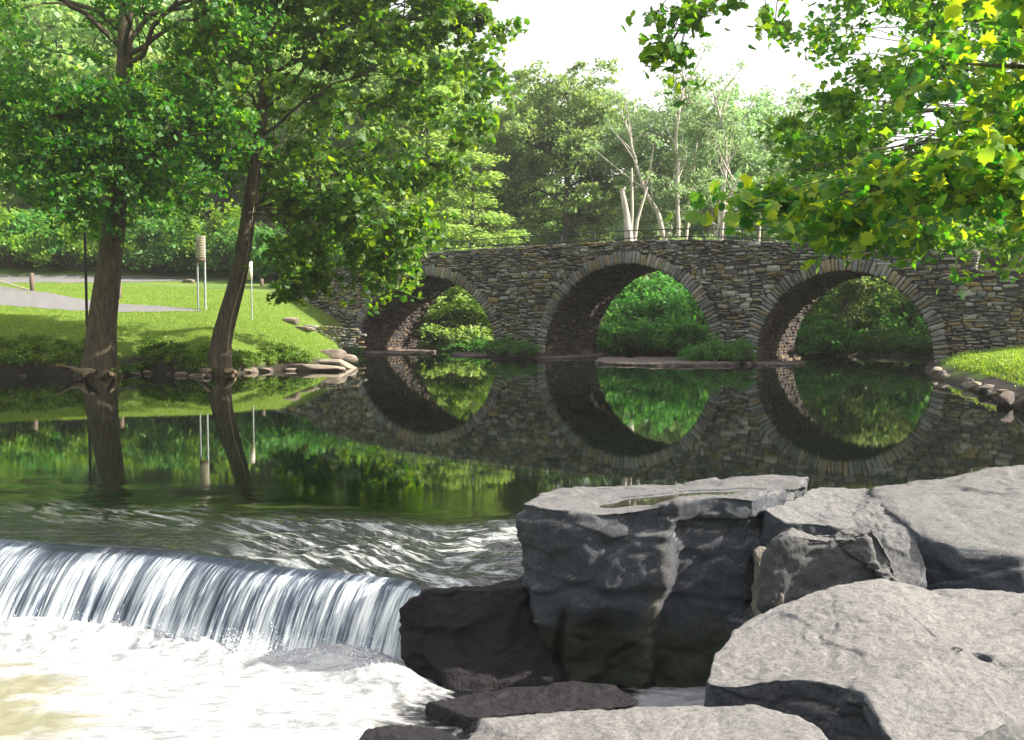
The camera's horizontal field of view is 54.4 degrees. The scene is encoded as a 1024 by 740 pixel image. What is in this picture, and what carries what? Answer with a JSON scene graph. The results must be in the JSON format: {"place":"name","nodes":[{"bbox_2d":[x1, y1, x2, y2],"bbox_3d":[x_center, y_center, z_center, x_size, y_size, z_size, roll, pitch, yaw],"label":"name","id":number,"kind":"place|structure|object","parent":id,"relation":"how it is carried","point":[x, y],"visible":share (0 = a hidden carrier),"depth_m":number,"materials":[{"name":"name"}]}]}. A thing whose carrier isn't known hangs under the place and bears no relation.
{"place":"outdoors","nodes":[
{"label":"outdoors","id":0,"kind":"place"},
{"bbox_2d":[0,286,201,311],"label":"path","id":1,"kind":"structure","parent":0,"point":[22,298],"depth_m":49.22,"materials":[{"name":"concrete"}]},
{"bbox_2d":[0,274,228,282],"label":"road","id":2,"kind":"structure","parent":0,"point":[45,278],"depth_m":75.77,"materials":[{"name":"asphalt"}]},
{"bbox_2d":[0,615,705,739],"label":"pool","id":3,"kind":"structure","parent":0,"point":[85,682],"depth_m":7.45,"materials":[{"name":"liquid"}]},
{"bbox_2d":[0,600,382,676],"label":"spray","id":4,"kind":"object","parent":3,"relation":"on","point":[242,648],"visible":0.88,"depth_m":8.07,"materials":[{"name":"liquid"}]},
{"bbox_2d":[359,725,461,739],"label":"wet rock","id":5,"kind":"object","parent":3,"relation":"on","point":[395,732],"visible":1,"depth_m":6.19,"materials":[{"name":"stone"}]},
{"bbox_2d":[398,576,566,690],"bbox_3d":[-0.165,2.219,8.163,1.442,1.016,1.689,0,3,0],"label":"wet rock","id":6,"kind":"object","parent":3,"relation":"on","point":[471,638],"visible":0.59,"depth_m":7.78,"materials":[{"name":"stone"}]},
{"bbox_2d":[425,681,639,731],"bbox_3d":[0.136,2.537,7.008,1.792,0.473,0.910,0,3,0],"label":"wet rock","id":7,"kind":"object","parent":3,"relation":"on","point":[466,713],"visible":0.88,"depth_m":7.02,"materials":[{"name":"stone"}]},
{"bbox_2d":[468,704,827,739],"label":"boulder","id":8,"kind":"object","parent":3,"relation":"on","point":[743,722],"visible":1,"depth_m":4.79,"materials":[{"name":"stone"}]},
{"bbox_2d":[515,474,808,687],"bbox_3d":[1.383,1.792,8.543,2.750,1.800,2.214,0,3,0],"label":"boulder","id":9,"kind":"object","parent":3,"relation":"on","point":[648,596],"visible":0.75,"depth_m":7.62,"materials":[{"name":"stone"}]},
{"bbox_2d":[599,491,741,507],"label":"puddle","id":10,"kind":"object","parent":9,"relation":"on","point":[642,501],"visible":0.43,"depth_m":8.11,"materials":[{"name":"grey liquid"}]},
{"bbox_2d":[750,546,784,616],"bbox_3d":[1.894,2.019,7.349,0.215,1.361,0.450,-1,3,-21],"label":"rubble stone","id":11,"kind":"object","parent":3,"relation":"on","point":[757,552],"visible":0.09,"depth_m":7.47,"materials":[{"name":"stone"}]},
{"bbox_2d":[757,526,901,613],"bbox_3d":[2.404,1.935,7.217,1.240,1.554,0.413,0,3,9],"label":"boulder","id":12,"kind":"object","parent":3,"relation":"on","point":[795,564],"visible":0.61,"depth_m":7.19,"materials":[{"name":"stone"}]},
{"bbox_2d":[759,487,927,588],"bbox_3d":[2.556,1.866,8.158,1.326,1.681,2.105,0,3,0],"label":"boulder","id":13,"kind":"object","parent":3,"relation":"on","point":[823,511],"visible":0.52,"depth_m":7.67,"materials":[{"name":"grey stone"}]},
{"bbox_2d":[704,579,1023,739],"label":"boulder","id":14,"kind":"object","parent":3,"relation":"on","point":[879,659],"visible":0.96,"depth_m":5.75,"materials":[{"name":"stone"}]},
{"bbox_2d":[976,724,1023,739],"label":"boulder","id":15,"kind":"object","parent":3,"relation":"on","point":[1008,732],"visible":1,"depth_m":4.24,"materials":[{"name":"grey stone"}]},
{"bbox_2d":[0,349,1023,590],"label":"pond","id":16,"kind":"structure","parent":0,"point":[437,469],"depth_m":16.81,"materials":[{"name":"green liquid"}]},
{"bbox_2d":[364,349,435,354],"bbox_3d":[-6.721,-0.982,59.234,4.501,0.434,8.212,0,3,0],"label":"rock ledge","id":17,"kind":"object","parent":16,"relation":"on","point":[412,352],"visible":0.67,"depth_m":56.81,"materials":[{"name":"stone"}]},
{"bbox_2d":[438,336,494,351],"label":"shrub","id":18,"kind":"object","parent":16,"relation":"on","point":[477,344],"visible":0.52,"depth_m":59.53,"materials":[{"name":"green plant"}]},
{"bbox_2d":[450,352,604,358],"bbox_3d":[0.888,-0.737,54.459,8.575,0.472,8.904,0,3,0],"label":"rock ledge","id":19,"kind":"object","parent":16,"relation":"on","point":[483,354],"visible":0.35,"depth_m":51.60,"materials":[{"name":"stone"}]},
{"bbox_2d":[478,335,520,355],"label":"shrub","id":20,"kind":"object","parent":19,"relation":"on","point":[499,346],"visible":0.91,"depth_m":51.23,"materials":[{"name":"green plant"}]},
{"bbox_2d":[507,337,540,356],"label":"shrub","id":21,"kind":"object","parent":19,"relation":"on","point":[522,347],"visible":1,"depth_m":50.30,"materials":[{"name":"green plant"}]},
{"bbox_2d":[594,356,740,365],"bbox_3d":[7.420,-0.314,46.530,7.223,0.500,7.298,0,3,0],"label":"rock ledge","id":22,"kind":"object","parent":16,"relation":"on","point":[655,361],"visible":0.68,"depth_m":44.27,"materials":[{"name":"stone"}]},
{"bbox_2d":[676,343,709,361],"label":"shrub","id":23,"kind":"object","parent":22,"relation":"on","point":[686,351],"visible":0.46,"depth_m":45.11,"materials":[{"name":"green plant"}]},
{"bbox_2d":[682,331,744,361],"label":"shrub","id":24,"kind":"object","parent":22,"relation":"on","point":[711,347],"visible":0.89,"depth_m":44.41,"materials":[{"name":"green plant"}]},
{"bbox_2d":[715,337,760,362],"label":"shrub","id":25,"kind":"object","parent":22,"relation":"on","point":[746,345],"visible":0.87,"depth_m":44.06,"materials":[{"name":"green plant"}]},
{"bbox_2d":[743,360,806,365],"bbox_3d":[11.831,-0.192,44.853,3.147,0.441,3.393,0,3,0],"label":"rock ledge","id":26,"kind":"object","parent":16,"relation":"on","point":[788,363],"visible":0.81,"depth_m":43.84,"materials":[{"name":"stone"}]},
{"bbox_2d":[997,391,1015,405],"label":"bank stone","id":27,"kind":"object","parent":16,"relation":"on","point":[1006,398],"visible":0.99,"depth_m":23.68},
{"bbox_2d":[0,174,1023,411],"bbox_3d":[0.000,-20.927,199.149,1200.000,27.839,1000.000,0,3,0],"label":"ground","id":28,"kind":"structure","parent":0,"point":[958,377],"depth_m":42.48,"materials":[{"name":"plant"}]},
{"bbox_2d":[0,273,34,290],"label":"wooden post","id":29,"kind":"object","parent":28,"relation":"on","point":[31,281],"visible":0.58,"depth_m":59.79,"materials":[{"name":"brown wood"}]},
{"bbox_2d":[0,207,65,267],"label":"shrub","id":30,"kind":"object","parent":28,"relation":"on","point":[18,244],"visible":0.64,"depth_m":76.94,"materials":[{"name":"green plant"}]},
{"bbox_2d":[0,64,85,214],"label":"broadleaf tree","id":31,"kind":"object","parent":28,"relation":"on","point":[11,197],"visible":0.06,"depth_m":87.50,"materials":[{"name":"green plant"}]},
{"bbox_2d":[0,199,94,265],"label":"shrub","id":32,"kind":"object","parent":28,"relation":"on","point":[21,220],"visible":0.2,"depth_m":77.68,"materials":[{"name":"green plant"}]},
{"bbox_2d":[26,216,99,269],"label":"shrub","id":33,"kind":"object","parent":28,"relation":"on","point":[93,249],"visible":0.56,"depth_m":76.97,"materials":[{"name":"green plant"}]},
{"bbox_2d":[0,0,128,216],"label":"broadleaf tree","id":34,"kind":"object","parent":28,"relation":"on","point":[113,54],"visible":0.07,"depth_m":94.98,"materials":[{"name":"green plant"}]},
{"bbox_2d":[83,232,87,326],"bbox_3d":[-16.953,-3.508,39.617,0.105,4.147,0.105,-1,3,-22],"label":"dark pole","id":35,"kind":"object","parent":28,"relation":"on","point":[85,278],"visible":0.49,"depth_m":39.56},
{"bbox_2d":[77,209,167,268],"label":"shrub","id":36,"kind":"object","parent":28,"relation":"on","point":[133,249],"visible":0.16,"depth_m":77.61,"materials":[{"name":"green plant"}]},
{"bbox_2d":[0,0,302,378],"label":"maple tree","id":37,"kind":"object","parent":28,"relation":"on","point":[117,152],"visible":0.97,"depth_m":31.96,"materials":[{"name":"green plant"}]},
{"bbox_2d":[0,333,316,375],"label":"bank weeds","id":38,"kind":"object","parent":28,"relation":"on","point":[193,359],"visible":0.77,"depth_m":37.16,"materials":[{"name":"green plant"}]},
{"bbox_2d":[100,50,217,219],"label":"broadleaf tree","id":39,"kind":"object","parent":28,"relation":"on","point":[152,56],"visible":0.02,"depth_m":88.27,"materials":[{"name":"green plant"}]},
{"bbox_2d":[122,215,206,272],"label":"shrub","id":40,"kind":"object","parent":28,"relation":"on","point":[181,260],"visible":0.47,"depth_m":76.97,"materials":[{"name":"green plant"}]},
{"bbox_2d":[0,272,341,359],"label":"lawn grass","id":41,"kind":"structure","parent":28,"relation":"on","point":[6,311],"depth_m":44.05,"materials":[{"name":"plant"}]},
{"bbox_2d":[127,212,231,270],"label":"shrub","id":42,"kind":"object","parent":28,"relation":"on","point":[161,253],"visible":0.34,"depth_m":76.89,"materials":[{"name":"green plant"}]},
{"bbox_2d":[195,236,206,309],"bbox_3d":[-14.613,-4.413,46.809,0.437,3.771,0.138,0,3,0],"label":"slatted sign","id":43,"kind":"object","parent":28,"relation":"on","point":[203,254],"visible":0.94,"depth_m":46.75,"materials":[{"name":"brown wood"}]},
{"bbox_2d":[157,198,263,271],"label":"shrub","id":44,"kind":"object","parent":28,"relation":"on","point":[218,219],"visible":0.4,"depth_m":77.59,"materials":[{"name":"green plant"}]},
{"bbox_2d":[179,45,248,219],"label":"broadleaf tree","id":45,"kind":"object","parent":28,"relation":"on","point":[238,187],"visible":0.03,"depth_m":96.37,"materials":[{"name":"green plant"}]},
{"bbox_2d":[188,216,275,278],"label":"shrub","id":46,"kind":"object","parent":28,"relation":"on","point":[215,248],"visible":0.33,"depth_m":76.31,"materials":[{"name":"green plant"}]},
{"bbox_2d":[247,261,252,318],"bbox_3d":[-12.195,-3.553,46.361,0.260,2.995,0.102,0,3,0],"label":"sign","id":47,"kind":"object","parent":28,"relation":"on","point":[250,275],"visible":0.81,"depth_m":46.27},
{"bbox_2d":[229,221,289,280],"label":"shrub","id":48,"kind":"object","parent":28,"relation":"on","point":[256,270],"visible":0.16,"depth_m":74.75,"materials":[{"name":"green plant"}]},
{"bbox_2d":[198,31,356,234],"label":"broadleaf tree","id":49,"kind":"object","parent":28,"relation":"on","point":[245,97],"visible":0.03,"depth_m":87.52,"materials":[{"name":"green plant"}]},
{"bbox_2d":[250,243,345,282],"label":"shrub","id":50,"kind":"object","parent":28,"relation":"on","point":[265,264],"visible":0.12,"depth_m":71.80,"materials":[{"name":"green plant"}]},
{"bbox_2d":[286,364,345,370],"bbox_3d":[-7.801,-0.015,39.311,2.527,0.440,0.814,0,3,8],"label":"rock","id":51,"kind":"object","parent":28,"relation":"on","point":[308,367],"visible":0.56,"depth_m":39.04,"materials":[{"name":"stone"}]},
{"bbox_2d":[320,349,346,359],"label":"rock","id":52,"kind":"object","parent":28,"relation":"on","point":[336,354],"visible":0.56,"depth_m":42.69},
{"bbox_2d":[303,325,366,347],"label":"retaining wall","id":53,"kind":"structure","parent":28,"relation":"on","point":[348,342],"depth_m":51.47,"materials":[{"name":"stone"}]},
{"bbox_2d":[318,359,356,368],"bbox_3d":[-7.522,-0.215,41.563,2.287,0.518,1.133,1,3,21],"label":"rock","id":54,"kind":"object","parent":28,"relation":"on","point":[340,362],"visible":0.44,"depth_m":41.01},
{"bbox_2d":[254,24,425,222],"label":"broadleaf tree","id":55,"kind":"object","parent":28,"relation":"on","point":[356,128],"visible":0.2,"depth_m":83.20,"materials":[{"name":"green plant"}]},
{"bbox_2d":[159,0,529,376],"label":"sycamore tree","id":56,"kind":"object","parent":28,"relation":"on","point":[345,197],"visible":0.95,"depth_m":33.81,"materials":[{"name":"green plant"}]},
{"bbox_2d":[226,164,258,356],"bbox_3d":[-9.535,-3.866,35.194,1.254,6.786,0.070,0,3,0],"label":"vine","id":57,"kind":"object","parent":56,"relation":"attached to","point":[243,274],"visible":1,"depth_m":35.22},
{"bbox_2d":[330,0,493,210],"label":"broadleaf tree","id":58,"kind":"object","parent":28,"relation":"on","point":[450,35],"visible":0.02,"depth_m":102.03,"materials":[{"name":"green plant"}]},
{"bbox_2d":[333,46,527,252],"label":"layered tree","id":59,"kind":"object","parent":28,"relation":"on","point":[429,136],"visible":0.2,"depth_m":82.89,"materials":[{"name":"green plant"}]},
{"bbox_2d":[422,284,480,325],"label":"shrub","id":60,"kind":"object","parent":28,"relation":"on","point":[447,298],"visible":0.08,"depth_m":67.73,"materials":[{"name":"green plant"}]},
{"bbox_2d":[433,295,493,339],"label":"shrub","id":61,"kind":"object","parent":28,"relation":"on","point":[485,322],"visible":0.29,"depth_m":63.89,"materials":[{"name":"green plant"}]},
{"bbox_2d":[410,149,532,351],"bbox_3d":[-3.157,-6.876,65.616,13.509,15.119,13.047,2,4,33],"label":"layered tree","id":62,"kind":"object","parent":28,"relation":"on","point":[490,218],"visible":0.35,"depth_m":64.16,"materials":[{"name":"green plant"}]},
{"bbox_2d":[0,0,1015,250],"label":"forest","id":63,"kind":"object","parent":28,"relation":"on","point":[58,10],"visible":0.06,"depth_m":92.47,"materials":[{"name":"green plant"}]},
{"bbox_2d":[440,82,611,247],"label":"broadleaf tree","id":64,"kind":"object","parent":28,"relation":"on","point":[516,115],"visible":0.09,"depth_m":93.80,"materials":[{"name":"green plant"}]},
{"bbox_2d":[470,57,660,246],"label":"broadleaf tree","id":65,"kind":"object","parent":28,"relation":"on","point":[535,146],"visible":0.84,"depth_m":82.98,"materials":[{"name":"green plant"}]},
{"bbox_2d":[559,180,661,242],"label":"broadleaf tree","id":66,"kind":"object","parent":28,"relation":"on","point":[612,234],"visible":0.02,"depth_m":92.89,"materials":[{"name":"green plant"}]},
{"bbox_2d":[577,86,669,280],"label":"bare trunk tree","id":67,"kind":"object","parent":28,"relation":"on","point":[642,185],"visible":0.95,"depth_m":68.22,"materials":[{"name":"beige plant"}]},
{"bbox_2d":[596,307,662,352],"bbox_3d":[6.084,-2.304,56.801,5.584,2.558,5.419,1,3,19],"label":"shrub","id":68,"kind":"object","parent":28,"relation":"on","point":[612,330],"visible":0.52,"depth_m":56.14,"materials":[{"name":"green plant"}]},
{"bbox_2d":[620,168,647,240],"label":"dead tree","id":69,"kind":"object","parent":28,"relation":"on","point":[628,221],"visible":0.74,"depth_m":65.39,"materials":[{"name":"white plant"}]},
{"bbox_2d":[602,276,682,325],"bbox_3d":[7.733,-4.541,63.847,7.099,4.562,6.921,-1,3,-23],"label":"shrub","id":70,"kind":"object","parent":28,"relation":"on","point":[639,285],"visible":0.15,"depth_m":61.86,"materials":[{"name":"green plant"}]},
{"bbox_2d":[270,228,1023,368],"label":"stone bridge","id":71,"kind":"structure","parent":28,"relation":"on","point":[554,300],"depth_m":47.07,"materials":[{"name":"grey stone"}]},
{"bbox_2d":[988,257,1023,267],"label":"stone block","id":72,"kind":"structure","parent":71,"relation":"on","point":[992,262],"depth_m":39.62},
{"bbox_2d":[601,271,695,328],"bbox_3d":[8.167,-4.309,62.922,7.472,4.602,7.285,1,3,17],"label":"shrub","id":73,"kind":"object","parent":28,"relation":"on","point":[620,304],"visible":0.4,"depth_m":60.97,"materials":[{"name":"green plant"}]},
{"bbox_2d":[586,107,712,239],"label":"pale trunk tree","id":74,"kind":"object","parent":28,"relation":"on","point":[648,219],"visible":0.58,"depth_m":72.02,"materials":[{"name":"green plant"}]},
{"bbox_2d":[597,84,707,237],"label":"pale trunk tree","id":75,"kind":"object","parent":28,"relation":"on","point":[653,111],"visible":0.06,"depth_m":84.47,"materials":[{"name":"green plant"}]},
{"bbox_2d":[614,309,707,352],"bbox_3d":[8.543,-2.208,56.142,5.826,2.426,5.655,0,3,1],"label":"shrub","id":76,"kind":"object","parent":28,"relation":"on","point":[648,332],"visible":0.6,"depth_m":54.76,"materials":[{"name":"green plant"}]},
{"bbox_2d":[635,282,706,329],"bbox_3d":[10.825,-4.064,60.958,6.557,4.322,6.725,-1,3,-21],"label":"shrub","id":77,"kind":"object","parent":28,"relation":"on","point":[680,303],"visible":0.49,"depth_m":59.93,"materials":[{"name":"green plant"}]},
{"bbox_2d":[418,319,927,353],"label":"undergrowth","id":78,"kind":"object","parent":28,"relation":"on","point":[637,349],"visible":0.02,"depth_m":56.93,"materials":[{"name":"green plant"}]},
{"bbox_2d":[603,66,750,238],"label":"pale trunk tree","id":79,"kind":"object","parent":28,"relation":"on","point":[684,189],"visible":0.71,"depth_m":70.19,"materials":[{"name":"green plant"}]},
{"bbox_2d":[649,230,719,318],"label":"broadleaf tree","id":80,"kind":"object","parent":28,"relation":"on","point":[682,238],"visible":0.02,"depth_m":66.68,"materials":[{"name":"green plant"}]},
{"bbox_2d":[649,31,721,238],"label":"bare trunk tree","id":81,"kind":"object","parent":28,"relation":"on","point":[679,161],"visible":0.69,"depth_m":68.18,"materials":[{"name":"beige plant"}]},
{"bbox_2d":[665,316,711,351],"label":"shrub","id":82,"kind":"object","parent":28,"relation":"on","point":[695,332],"visible":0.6,"depth_m":53.94,"materials":[{"name":"green plant"}]},
{"bbox_2d":[643,89,766,319],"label":"pale trunk tree","id":83,"kind":"object","parent":28,"relation":"on","point":[700,164],"visible":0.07,"depth_m":80.05,"materials":[{"name":"green plant"}]},
{"bbox_2d":[668,208,750,239],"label":"broadleaf tree","id":84,"kind":"object","parent":28,"relation":"on","point":[698,225],"visible":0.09,"depth_m":95.06,"materials":[{"name":"green plant"}]},
{"bbox_2d":[681,130,741,239],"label":"bare trunk tree","id":85,"kind":"object","parent":28,"relation":"on","point":[719,150],"visible":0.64,"depth_m":68.36,"materials":[{"name":"green plant"}]},
{"bbox_2d":[701,57,760,239],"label":"bare trunk tree","id":86,"kind":"object","parent":28,"relation":"on","point":[715,98],"visible":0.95,"depth_m":68.09,"materials":[{"name":"green plant"}]},
{"bbox_2d":[680,73,786,239],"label":"pale trunk tree","id":87,"kind":"object","parent":28,"relation":"on","point":[753,110],"visible":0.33,"depth_m":74.69,"materials":[{"name":"green plant"}]},
{"bbox_2d":[711,188,788,241],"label":"broadleaf tree","id":88,"kind":"object","parent":28,"relation":"on","point":[763,234],"visible":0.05,"depth_m":93.74,"materials":[{"name":"green plant"}]},
{"bbox_2d":[696,85,815,240],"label":"pale trunk tree","id":89,"kind":"object","parent":28,"relation":"on","point":[761,170],"visible":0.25,"depth_m":76.59,"materials":[{"name":"green plant"}]},
{"bbox_2d":[736,135,799,240],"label":"pale trunk tree","id":90,"kind":"object","parent":28,"relation":"on","point":[766,225],"visible":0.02,"depth_m":86.64,"materials":[{"name":"green plant"}]},
{"bbox_2d":[751,72,848,241],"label":"pale trunk tree","id":91,"kind":"object","parent":28,"relation":"on","point":[797,101],"visible":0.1,"depth_m":79.31,"materials":[{"name":"green plant"}]},
{"bbox_2d":[618,0,999,107],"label":"sycamore tree","id":92,"kind":"object","parent":28,"relation":"on","point":[692,15],"visible":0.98,"depth_m":16.37,"materials":[{"name":"green plant"}]},
{"bbox_2d":[794,314,846,352],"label":"shrub","id":93,"kind":"object","parent":28,"relation":"on","point":[815,328],"visible":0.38,"depth_m":52.80,"materials":[{"name":"green plant"}]},
{"bbox_2d":[794,318,882,354],"bbox_3d":[17.270,-1.743,51.993,4.948,1.911,5.098,0,3,1],"label":"shrub","id":94,"kind":"object","parent":28,"relation":"on","point":[840,338],"visible":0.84,"depth_m":51.13,"materials":[{"name":"green plant"}]},
{"bbox_2d":[664,0,1023,281],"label":"sycamore tree","id":95,"kind":"object","parent":28,"relation":"on","point":[987,159],"visible":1,"depth_m":10.07,"materials":[{"name":"green plant"}]},
{"bbox_2d":[801,281,925,330],"bbox_3d":[19.829,-4.149,59.098,9.225,4.994,8.954,-2,4,-36],"label":"shrub","id":96,"kind":"object","parent":28,"relation":"on","point":[826,307],"visible":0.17,"depth_m":56.36,"materials":[{"name":"green plant"}]},
{"bbox_2d":[778,126,970,354],"bbox_3d":[18.116,-6.893,53.021,10.563,12.627,9.973,-1,3,-13],"label":"broadleaf tree","id":97,"kind":"object","parent":28,"relation":"on","point":[856,293],"visible":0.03,"depth_m":51.00,"materials":[{"name":"green plant"}]},
{"bbox_2d":[848,321,919,354],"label":"shrub","id":98,"kind":"object","parent":28,"relation":"on","point":[882,337],"visible":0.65,"depth_m":49.91,"materials":[{"name":"green plant"}]},
{"bbox_2d":[748,0,1023,299],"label":"sycamore tree","id":99,"kind":"object","parent":28,"relation":"on","point":[841,107],"visible":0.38,"depth_m":21.64,"materials":[{"name":"green plant"}]},
{"bbox_2d":[859,287,925,331],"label":"shrub","id":100,"kind":"object","parent":28,"relation":"on","point":[911,307],"visible":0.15,"depth_m":55.54,"materials":[{"name":"green plant"}]},
{"bbox_2d":[874,322,933,356],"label":"shrub","id":101,"kind":"object","parent":28,"relation":"on","point":[921,342],"visible":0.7,"depth_m":47.86,"materials":[{"name":"green plant"}]},
{"bbox_2d":[867,465,1023,592],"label":"boulder","id":102,"kind":"object","parent":28,"relation":"on","point":[966,530],"visible":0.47,"depth_m":7.76,"materials":[{"name":"grey stone"}]},
{"bbox_2d":[937,344,1023,386],"bbox_3d":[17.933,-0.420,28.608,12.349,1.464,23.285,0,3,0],"label":"bank grass","id":103,"kind":"structure","parent":28,"relation":"on","point":[1009,350],"depth_m":32.94,"materials":[{"name":"plant"}]},
{"bbox_2d":[961,221,1021,256],"bbox_3d":[24.539,-3.746,49.766,6.504,8.235,6.889,1,3,16],"label":"broadleaf tree","id":104,"kind":"object","parent":28,"relation":"on","point":[999,230],"visible":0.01,"depth_m":48.80,"materials":[{"name":"green plant"}]},
{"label":"weir","id":105,"kind":"object","parent":28,"relation":"on","visible":0},
{"bbox_2d":[0,539,420,661],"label":"waterfall","id":106,"kind":"structure","parent":105,"relation":"on","point":[188,593],"depth_m":8.66,"materials":[{"name":"liquid"}]},
{"bbox_2d":[164,0,1022,211],"label":"sky","id":107,"kind":"structure","parent":0,"point":[561,33],"materials":[{"name":"white"}]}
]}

